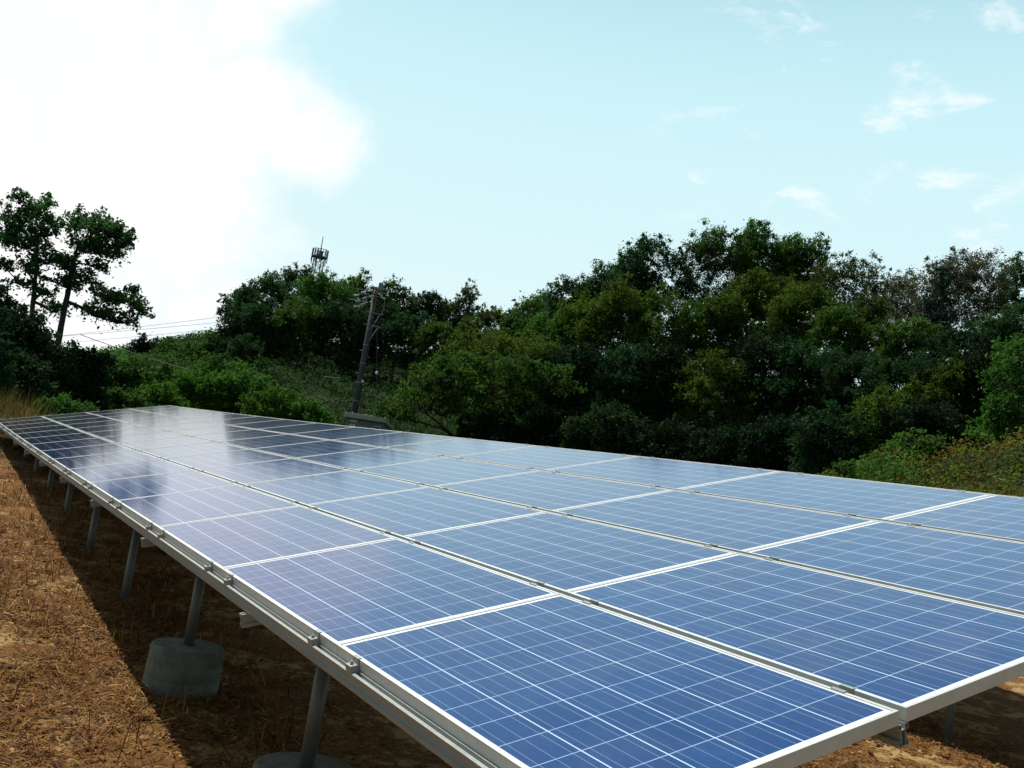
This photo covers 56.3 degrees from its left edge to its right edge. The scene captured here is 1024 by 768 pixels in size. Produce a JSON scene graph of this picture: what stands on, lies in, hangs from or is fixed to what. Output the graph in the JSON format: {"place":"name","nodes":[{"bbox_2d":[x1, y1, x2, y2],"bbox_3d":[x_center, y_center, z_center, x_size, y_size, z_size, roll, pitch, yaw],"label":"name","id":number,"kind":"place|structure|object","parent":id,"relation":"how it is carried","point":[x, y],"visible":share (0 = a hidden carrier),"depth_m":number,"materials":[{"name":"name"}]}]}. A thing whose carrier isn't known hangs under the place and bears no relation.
{"place":"outdoors","nodes":[
{"label":"outdoors","id":0,"kind":"place"},
{"bbox_2d":[0,484,392,767],"bbox_3d":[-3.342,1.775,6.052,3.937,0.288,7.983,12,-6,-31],"label":"dry grass","id":1,"kind":"structure","parent":0,"point":[210,722],"depth_m":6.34,"materials":[{"name":"plant"}]},
{"bbox_2d":[0,342,1023,767],"bbox_3d":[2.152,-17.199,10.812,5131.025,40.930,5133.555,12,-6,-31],"label":"ground","id":2,"kind":"structure","parent":0,"point":[996,714],"depth_m":8.05,"materials":[{"name":"soil"}]},
{"bbox_2d":[0,332,22,410],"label":"tree","id":3,"kind":"object","parent":2,"relation":"on","point":[6,358],"visible":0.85,"depth_m":28.18,"materials":[{"name":"green plant"}]},
{"bbox_2d":[0,282,29,339],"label":"tree","id":4,"kind":"object","parent":2,"relation":"on","point":[6,297],"visible":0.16,"depth_m":31.53,"materials":[{"name":"green plant"}]},
{"bbox_2d":[0,382,52,432],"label":"tall dry grass","id":5,"kind":"structure","parent":2,"relation":"on","point":[8,412],"depth_m":25.40,"materials":[{"name":"beige plant"}]},
{"bbox_2d":[1,343,59,415],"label":"tree","id":6,"kind":"object","parent":2,"relation":"on","point":[27,376],"visible":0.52,"depth_m":29.33,"materials":[{"name":"green plant"}]},
{"bbox_2d":[0,303,63,364],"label":"tree","id":7,"kind":"object","parent":2,"relation":"on","point":[26,325],"visible":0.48,"depth_m":30.91,"materials":[{"name":"green plant"}]},
{"bbox_2d":[0,186,71,322],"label":"tree","id":8,"kind":"object","parent":2,"relation":"on","point":[32,236],"visible":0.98,"depth_m":33.87,"materials":[{"name":"green plant"}]},
{"bbox_2d":[18,323,81,414],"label":"tree","id":9,"kind":"object","parent":2,"relation":"on","point":[65,368],"visible":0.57,"depth_m":31.38,"materials":[{"name":"green plant"}]},
{"bbox_2d":[33,385,98,414],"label":"shrub","id":10,"kind":"object","parent":2,"relation":"on","point":[64,400],"visible":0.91,"depth_m":27.09,"materials":[{"name":"green plant"}]},
{"bbox_2d":[51,344,120,412],"bbox_3d":[-14.873,0.215,32.799,2.593,3.315,1.818,12,-6,-31],"label":"shrub","id":11,"kind":"object","parent":2,"relation":"on","point":[89,385],"visible":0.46,"depth_m":32.77,"materials":[{"name":"green plant"}]},
{"bbox_2d":[43,203,155,412],"bbox_3d":[-15.332,-2.339,34.864,4.249,8.278,2.470,12,-6,-31],"label":"tree","id":12,"kind":"object","parent":2,"relation":"on","point":[102,230],"visible":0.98,"depth_m":34.73,"materials":[{"name":"green plant"}]},
{"bbox_2d":[0,431,221,600],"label":"dry grass","id":13,"kind":"structure","parent":2,"relation":"on","point":[31,487],"depth_m":11.72,"materials":[{"name":"plant"}]},
{"bbox_2d":[94,383,152,409],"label":"shrub","id":14,"kind":"object","parent":2,"relation":"on","point":[125,400],"visible":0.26,"depth_m":35.04,"materials":[{"name":"green plant"}]},
{"bbox_2d":[0,343,252,416],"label":"undergrowth","id":15,"kind":"object","parent":2,"relation":"on","point":[201,358],"visible":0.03,"depth_m":69.67,"materials":[{"name":"green plant"}]},
{"bbox_2d":[104,353,162,393],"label":"shrub","id":16,"kind":"object","parent":2,"relation":"on","point":[125,371],"visible":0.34,"depth_m":43.38,"materials":[{"name":"green plant"}]},
{"bbox_2d":[125,332,161,356],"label":"tree","id":17,"kind":"object","parent":2,"relation":"on","point":[141,345],"visible":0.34,"depth_m":78.12,"materials":[{"name":"green plant"}]},
{"bbox_2d":[132,378,189,407],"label":"shrub","id":18,"kind":"object","parent":2,"relation":"on","point":[171,398],"visible":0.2,"depth_m":37.51,"materials":[{"name":"green plant"}]},
{"bbox_2d":[137,355,199,399],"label":"shrub","id":19,"kind":"object","parent":2,"relation":"on","point":[163,374],"visible":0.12,"depth_m":41.92,"materials":[{"name":"green plant"}]},
{"bbox_2d":[80,330,272,375],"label":"undergrowth","id":20,"kind":"object","parent":2,"relation":"on","point":[121,352],"visible":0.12,"depth_m":76.58,"materials":[{"name":"green plant"}]},
{"bbox_2d":[161,362,241,413],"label":"shrub","id":21,"kind":"object","parent":2,"relation":"on","point":[196,391],"visible":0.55,"depth_m":39.83,"materials":[{"name":"green plant"}]},
{"bbox_2d":[0,515,427,767],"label":"dead leaves","id":22,"kind":"object","parent":2,"relation":"on","point":[173,742],"visible":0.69,"depth_m":6.84,"materials":[{"name":"plant"}]},
{"bbox_2d":[189,352,243,400],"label":"shrub","id":23,"kind":"object","parent":2,"relation":"on","point":[218,364],"visible":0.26,"depth_m":45.65,"materials":[{"name":"green plant"}]},
{"bbox_2d":[201,333,237,357],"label":"tree","id":24,"kind":"object","parent":2,"relation":"on","point":[218,345],"visible":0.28,"depth_m":74.49,"materials":[{"name":"green plant"}]},
{"bbox_2d":[211,310,250,347],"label":"tree","id":25,"kind":"object","parent":2,"relation":"on","point":[224,333],"visible":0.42,"depth_m":76.91,"materials":[{"name":"green plant"}]},
{"bbox_2d":[205,358,280,413],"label":"shrub","id":26,"kind":"object","parent":2,"relation":"on","point":[238,381],"visible":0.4,"depth_m":40.17,"materials":[{"name":"green plant"}]},
{"bbox_2d":[223,332,270,369],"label":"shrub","id":27,"kind":"object","parent":2,"relation":"on","point":[247,347],"visible":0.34,"depth_m":71.19,"materials":[{"name":"green plant"}]},
{"bbox_2d":[223,269,295,344],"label":"tree","id":28,"kind":"object","parent":2,"relation":"on","point":[265,285],"visible":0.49,"depth_m":87.06,"materials":[{"name":"green plant"}]},
{"bbox_2d":[229,290,299,362],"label":"tree","id":29,"kind":"object","parent":2,"relation":"on","point":[255,313],"visible":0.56,"depth_m":77.18,"materials":[{"name":"green plant"}]},
{"bbox_2d":[234,379,308,418],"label":"shrub","id":30,"kind":"object","parent":2,"relation":"on","point":[275,399],"visible":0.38,"depth_m":38.43,"materials":[{"name":"green plant"}]},
{"bbox_2d":[268,261,313,313],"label":"tree","id":31,"kind":"object","parent":2,"relation":"on","point":[292,275],"visible":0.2,"depth_m":89.92,"materials":[{"name":"green plant"}]},
{"bbox_2d":[260,291,335,365],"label":"tree","id":32,"kind":"object","parent":2,"relation":"on","point":[288,318],"visible":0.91,"depth_m":77.84,"materials":[{"name":"green plant"}]},
{"bbox_2d":[268,396,339,424],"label":"shrub","id":33,"kind":"object","parent":2,"relation":"on","point":[320,416],"visible":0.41,"depth_m":38.79,"materials":[{"name":"green plant"}]},
{"bbox_2d":[292,266,360,348],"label":"tree","id":34,"kind":"object","parent":2,"relation":"on","point":[319,288],"visible":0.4,"depth_m":86.43,"materials":[{"name":"green plant"}]},
{"bbox_2d":[138,327,522,439],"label":"undergrowth","id":35,"kind":"object","parent":2,"relation":"on","point":[329,381],"visible":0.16,"depth_m":70.29,"materials":[{"name":"green plant"}]},
{"bbox_2d":[304,296,377,376],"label":"tree","id":36,"kind":"object","parent":2,"relation":"on","point":[335,317],"visible":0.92,"depth_m":78.86,"materials":[{"name":"green plant"}]},
{"bbox_2d":[332,267,389,357],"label":"tree","id":37,"kind":"object","parent":2,"relation":"on","point":[357,281],"visible":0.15,"depth_m":91.04,"materials":[{"name":"green plant"}]},
{"bbox_2d":[349,283,387,413],"bbox_3d":[-8.971,-1.585,57.369,2.759,9.274,0.696,11,-6,-16],"label":"utility pole","id":38,"kind":"object","parent":2,"relation":"on","point":[361,373],"visible":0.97,"depth_m":57.48,"materials":[{"name":"concrete"}]},
{"bbox_2d":[344,412,393,430],"bbox_3d":[-7.417,2.382,49.331,2.200,1.550,2.046,8,-5,8],"label":"equipment cabinet","id":39,"kind":"object","parent":2,"relation":"on","point":[356,420],"visible":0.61,"depth_m":48.51,"materials":[{"name":"grey metal"}]},
{"bbox_2d":[336,295,403,375],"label":"tree","id":40,"kind":"object","parent":2,"relation":"on","point":[374,353],"visible":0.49,"depth_m":81.06,"materials":[{"name":"green plant"}]},
{"bbox_2d":[365,273,419,354],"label":"tree","id":41,"kind":"object","parent":2,"relation":"on","point":[402,297],"visible":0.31,"depth_m":91.94,"materials":[{"name":"green plant"}]},
{"bbox_2d":[370,309,437,383],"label":"tree","id":42,"kind":"object","parent":2,"relation":"on","point":[394,327],"visible":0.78,"depth_m":79.55,"materials":[{"name":"green plant"}]},
{"bbox_2d":[404,289,446,356],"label":"tree","id":43,"kind":"object","parent":2,"relation":"on","point":[429,304],"visible":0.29,"depth_m":94.02,"materials":[{"name":"green plant"}]},
{"bbox_2d":[405,316,459,381],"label":"tree","id":44,"kind":"object","parent":2,"relation":"on","point":[441,330],"visible":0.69,"depth_m":77.84,"materials":[{"name":"green plant"}]},
{"bbox_2d":[433,296,462,329],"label":"tree","id":45,"kind":"object","parent":2,"relation":"on","point":[450,315],"visible":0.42,"depth_m":98.37,"materials":[{"name":"green plant"}]},
{"bbox_2d":[447,278,486,331],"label":"tree","id":46,"kind":"object","parent":2,"relation":"on","point":[466,291],"visible":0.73,"depth_m":98.58,"materials":[{"name":"green plant"}]},
{"bbox_2d":[448,313,496,359],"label":"tree","id":47,"kind":"object","parent":2,"relation":"on","point":[469,323],"visible":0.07,"depth_m":77.91,"materials":[{"name":"green plant"}]},
{"bbox_2d":[367,346,588,436],"bbox_3d":[-1.711,1.670,44.245,9.393,6.730,6.292,12,-6,-31],"label":"shrub","id":48,"kind":"object","parent":2,"relation":"on","point":[450,398],"visible":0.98,"depth_m":43.45,"materials":[{"name":"green plant"}]},
{"bbox_2d":[475,305,510,336],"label":"tree","id":49,"kind":"object","parent":2,"relation":"on","point":[495,316],"visible":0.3,"depth_m":100.36,"materials":[{"name":"green plant"}]},
{"bbox_2d":[448,405,538,445],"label":"shrub","id":50,"kind":"object","parent":2,"relation":"on","point":[484,429],"visible":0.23,"depth_m":42.74,"materials":[{"name":"green plant"}]},
{"bbox_2d":[428,327,571,411],"bbox_3d":[-0.729,0.404,57.989,9.262,8.336,5.076,9,-5,-3],"label":"shrub","id":51,"kind":"object","parent":2,"relation":"on","point":[501,342],"visible":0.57,"depth_m":57.55,"materials":[{"name":"green plant"}]},
{"bbox_2d":[0,405,1023,767],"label":"solar array","id":52,"kind":"object","parent":2,"relation":"on","point":[462,603],"visible":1,"depth_m":4.32,"materials":[{"name":"glass"}]},
{"bbox_2d":[510,286,554,336],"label":"tree","id":53,"kind":"object","parent":2,"relation":"on","point":[525,305],"visible":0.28,"depth_m":86.65,"materials":[{"name":"green plant"}]},
{"bbox_2d":[495,338,579,422],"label":"tree","id":54,"kind":"object","parent":2,"relation":"on","point":[538,353],"visible":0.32,"depth_m":55.53,"materials":[{"name":"green plant"}]},
{"bbox_2d":[515,310,578,411],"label":"tree","id":55,"kind":"object","parent":2,"relation":"on","point":[537,328],"visible":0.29,"depth_m":66.11,"materials":[{"name":"green plant"}]},
{"bbox_2d":[503,404,597,449],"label":"shrub","id":56,"kind":"object","parent":2,"relation":"on","point":[538,426],"visible":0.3,"depth_m":42.74,"materials":[{"name":"green plant"}]},
{"bbox_2d":[539,273,603,331],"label":"tree","id":57,"kind":"object","parent":2,"relation":"on","point":[567,286],"visible":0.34,"depth_m":82.57,"materials":[{"name":"green plant"}]},
{"bbox_2d":[535,336,619,429],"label":"tree","id":58,"kind":"object","parent":2,"relation":"on","point":[582,360],"visible":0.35,"depth_m":54.62,"materials":[{"name":"green plant"}]},
{"bbox_2d":[547,287,611,385],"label":"tree","id":59,"kind":"object","parent":2,"relation":"on","point":[578,312],"visible":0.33,"depth_m":66.24,"materials":[{"name":"green plant"}]},
{"bbox_2d":[566,259,621,335],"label":"tree","id":60,"kind":"object","parent":2,"relation":"on","point":[600,276],"visible":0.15,"depth_m":82.72,"materials":[{"name":"green plant"}]},
{"bbox_2d":[558,398,659,456],"bbox_3d":[4.174,3.169,41.786,4.672,5.124,2.994,7,-6,18],"label":"shrub","id":61,"kind":"object","parent":2,"relation":"on","point":[614,435],"visible":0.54,"depth_m":41.56,"materials":[{"name":"green plant"}]},
{"bbox_2d":[571,272,657,432],"bbox_3d":[6.711,-1.567,64.327,5.924,12.475,3.940,7,-6,19],"label":"tree","id":62,"kind":"object","parent":2,"relation":"on","point":[611,311],"visible":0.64,"depth_m":64.20,"materials":[{"name":"green plant"}]},
{"bbox_2d":[580,339,664,431],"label":"tree","id":63,"kind":"object","parent":2,"relation":"on","point":[621,378],"visible":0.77,"depth_m":53.58,"materials":[{"name":"green plant"}]},
{"bbox_2d":[607,231,699,350],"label":"tree","id":64,"kind":"object","parent":2,"relation":"on","point":[646,247],"visible":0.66,"depth_m":78.28,"materials":[{"name":"green plant"}]},
{"bbox_2d":[617,280,699,359],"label":"tree","id":65,"kind":"object","parent":2,"relation":"on","point":[669,325],"visible":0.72,"depth_m":63.41,"materials":[{"name":"green plant"}]},
{"bbox_2d":[626,417,704,462],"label":"shrub","id":66,"kind":"object","parent":2,"relation":"on","point":[663,437],"visible":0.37,"depth_m":41.03,"materials":[{"name":"green plant"}]},
{"bbox_2d":[621,341,717,429],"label":"tree","id":67,"kind":"object","parent":2,"relation":"on","point":[669,367],"visible":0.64,"depth_m":53.21,"materials":[{"name":"green plant"}]},
{"bbox_2d":[675,290,728,441],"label":"tree","id":68,"kind":"object","parent":2,"relation":"on","point":[694,345],"visible":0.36,"depth_m":64.00,"materials":[{"name":"green plant"}]},
{"bbox_2d":[665,347,761,442],"bbox_3d":[10.634,2.211,51.639,5.106,8.586,3.688,7,-6,26],"label":"tree","id":69,"kind":"object","parent":2,"relation":"on","point":[702,384],"visible":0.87,"depth_m":51.65,"materials":[{"name":"green plant"}]},
{"bbox_2d":[675,218,767,312],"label":"tree","id":70,"kind":"object","parent":2,"relation":"on","point":[706,249],"visible":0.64,"depth_m":78.01,"materials":[{"name":"green plant"}]},
{"bbox_2d":[677,421,771,466],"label":"shrub","id":71,"kind":"object","parent":2,"relation":"on","point":[717,448],"visible":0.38,"depth_m":39.61,"materials":[{"name":"green plant"}]},
{"bbox_2d":[692,288,766,425],"bbox_3d":[14.016,-0.323,62.876,5.277,12.142,2.953,6,-6,29],"label":"tree","id":72,"kind":"object","parent":2,"relation":"on","point":[733,317],"visible":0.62,"depth_m":63.12,"materials":[{"name":"green plant"}]},
{"bbox_2d":[714,217,805,324],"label":"tree","id":73,"kind":"object","parent":2,"relation":"on","point":[754,237],"visible":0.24,"depth_m":78.51,"materials":[{"name":"green plant"}]},
{"bbox_2d":[713,321,807,428],"bbox_3d":[13.452,1.599,52.451,5.084,10.472,3.814,9,-5,2],"label":"tree","id":74,"kind":"object","parent":2,"relation":"on","point":[753,354],"visible":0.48,"depth_m":52.23,"materials":[{"name":"green plant"}]},
{"bbox_2d":[722,266,804,427],"bbox_3d":[16.598,-1.090,65.004,6.135,13.796,4.421,8,-5,11],"label":"tree","id":75,"kind":"object","parent":2,"relation":"on","point":[746,288],"visible":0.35,"depth_m":64.78,"materials":[{"name":"green plant"}]},
{"bbox_2d":[722,413,821,472],"bbox_3d":[10.440,3.885,38.589,3.921,5.487,2.473,7,-6,23],"label":"shrub","id":76,"kind":"object","parent":2,"relation":"on","point":[765,433],"visible":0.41,"depth_m":38.38,"materials":[{"name":"green plant"}]},
{"bbox_2d":[762,231,838,316],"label":"tree","id":77,"kind":"object","parent":2,"relation":"on","point":[810,250],"visible":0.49,"depth_m":77.70,"materials":[{"name":"green plant"}]},
{"bbox_2d":[758,279,847,461],"bbox_3d":[18.273,-0.270,62.305,5.565,13.564,4.078,9,-5,6],"label":"tree","id":78,"kind":"object","parent":2,"relation":"on","point":[782,318],"visible":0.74,"depth_m":62.12,"materials":[{"name":"green plant"}]},
{"bbox_2d":[760,335,847,433],"bbox_3d":[15.292,2.226,50.953,4.504,9.877,3.493,7,-6,20],"label":"tree","id":79,"kind":"object","parent":2,"relation":"on","point":[787,399],"visible":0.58,"depth_m":50.85,"materials":[{"name":"green plant"}]},
{"bbox_2d":[780,399,876,475],"bbox_3d":[11.851,3.486,36.117,3.698,6.123,2.503,8,-6,14],"label":"shrub","id":80,"kind":"object","parent":2,"relation":"on","point":[828,440],"visible":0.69,"depth_m":35.88,"materials":[{"name":"green plant"}]},
{"bbox_2d":[799,295,876,381],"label":"tree","id":81,"kind":"object","parent":2,"relation":"on","point":[846,321],"visible":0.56,"depth_m":59.22,"materials":[{"name":"green plant"}]},
{"bbox_2d":[798,345,891,427],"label":"tree","id":82,"kind":"object","parent":2,"relation":"on","point":[841,379],"visible":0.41,"depth_m":49.32,"materials":[{"name":"green plant"}]},
{"bbox_2d":[801,249,907,343],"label":"tree","id":83,"kind":"object","parent":2,"relation":"on","point":[834,276],"visible":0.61,"depth_m":70.90,"materials":[{"name":"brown plant"}]},
{"bbox_2d":[837,280,896,382],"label":"tree","id":84,"kind":"object","parent":2,"relation":"on","point":[873,314],"visible":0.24,"depth_m":60.57,"materials":[{"name":"green plant"}]},
{"bbox_2d":[841,379,918,462],"bbox_3d":[13.670,3.313,35.532,2.799,7.041,2.914,12,-6,-31],"label":"shrub","id":85,"kind":"object","parent":2,"relation":"on","point":[879,418],"visible":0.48,"depth_m":35.32,"materials":[{"name":"green plant"}]},
{"bbox_2d":[815,440,947,486],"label":"vines","id":86,"kind":"object","parent":2,"relation":"on","point":[876,465],"visible":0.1,"depth_m":22.05,"materials":[{"name":"green plant"}]},
{"bbox_2d":[843,349,939,432],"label":"tree","id":87,"kind":"object","parent":2,"relation":"on","point":[894,377],"visible":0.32,"depth_m":47.54,"materials":[{"name":"green plant"}]},
{"bbox_2d":[872,266,920,389],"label":"tree","id":88,"kind":"object","parent":2,"relation":"on","point":[904,309],"visible":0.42,"depth_m":79.39,"materials":[{"name":"green plant"}]},
{"bbox_2d":[861,427,946,465],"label":"shrub","id":89,"kind":"object","parent":2,"relation":"on","point":[920,441],"visible":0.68,"depth_m":23.06,"materials":[{"name":"green plant"}]},
{"bbox_2d":[870,312,947,384],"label":"tree","id":90,"kind":"object","parent":2,"relation":"on","point":[897,340],"visible":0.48,"depth_m":56.12,"materials":[{"name":"green plant"}]},
{"bbox_2d":[794,719,1023,767],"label":"dead leaves","id":91,"kind":"object","parent":2,"relation":"on","point":[989,764],"visible":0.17,"depth_m":8.39,"materials":[{"name":"plant"}]},
{"bbox_2d":[816,424,1023,496],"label":"vines","id":92,"kind":"object","parent":2,"relation":"on","point":[1001,472],"visible":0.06,"depth_m":21.43,"materials":[{"name":"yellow plant"}]},
{"bbox_2d":[882,393,972,464],"bbox_3d":[14.465,3.593,33.759,2.224,6.514,3.133,12,-6,-31],"label":"shrub","id":93,"kind":"object","parent":2,"relation":"on","point":[932,421],"visible":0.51,"depth_m":33.75,"materials":[{"name":"green plant"}]},
{"bbox_2d":[902,259,965,363],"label":"tree","id":94,"kind":"object","parent":2,"relation":"on","point":[936,311],"visible":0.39,"depth_m":63.10,"materials":[{"name":"green plant"}]},
{"bbox_2d":[895,355,979,452],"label":"tree","id":95,"kind":"object","parent":2,"relation":"on","point":[937,383],"visible":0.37,"depth_m":45.53,"materials":[{"name":"green plant"}]},
{"bbox_2d":[943,702,955,742],"bbox_3d":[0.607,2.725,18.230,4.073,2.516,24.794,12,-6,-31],"label":"post","id":96,"kind":"object","parent":2,"relation":"on","point":[949,720],"depth_m":9.05,"materials":[{"name":"metal"}]},
{"bbox_2d":[911,324,997,391],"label":"tree","id":97,"kind":"object","parent":2,"relation":"on","point":[952,341],"visible":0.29,"depth_m":53.23,"materials":[{"name":"green plant"}]},
{"bbox_2d":[898,245,1019,337],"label":"tree","id":98,"kind":"object","parent":2,"relation":"on","point":[970,276],"visible":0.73,"depth_m":66.22,"materials":[{"name":"green plant"}]},
{"bbox_2d":[936,341,1023,453],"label":"tree","id":99,"kind":"object","parent":2,"relation":"on","point":[973,403],"visible":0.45,"depth_m":45.28,"materials":[{"name":"green plant"}]},
{"bbox_2d":[955,336,1023,452],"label":"tree","id":100,"kind":"object","parent":2,"relation":"on","point":[993,401],"visible":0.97,"depth_m":26.77,"materials":[{"name":"green plant"}]},
{"bbox_2d":[961,302,1023,368],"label":"tree","id":101,"kind":"object","parent":2,"relation":"on","point":[1004,326],"visible":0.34,"depth_m":53.98,"materials":[{"name":"green plant"}]},
{"bbox_2d":[990,251,1023,448],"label":"tree","id":102,"kind":"object","parent":2,"relation":"on","point":[1016,285],"visible":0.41,"depth_m":70.59,"materials":[{"name":"green plant"}]},
{"bbox_2d":[0,0,1023,389],"label":"sky","id":103,"kind":"structure","parent":0,"point":[509,147],"materials":[{"name":"blue"}]},
{"bbox_2d":[799,715,1023,767],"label":"dry grass","id":104,"kind":"structure","parent":0,"point":[932,733],"depth_m":8.63,"materials":[{"name":"plant"}]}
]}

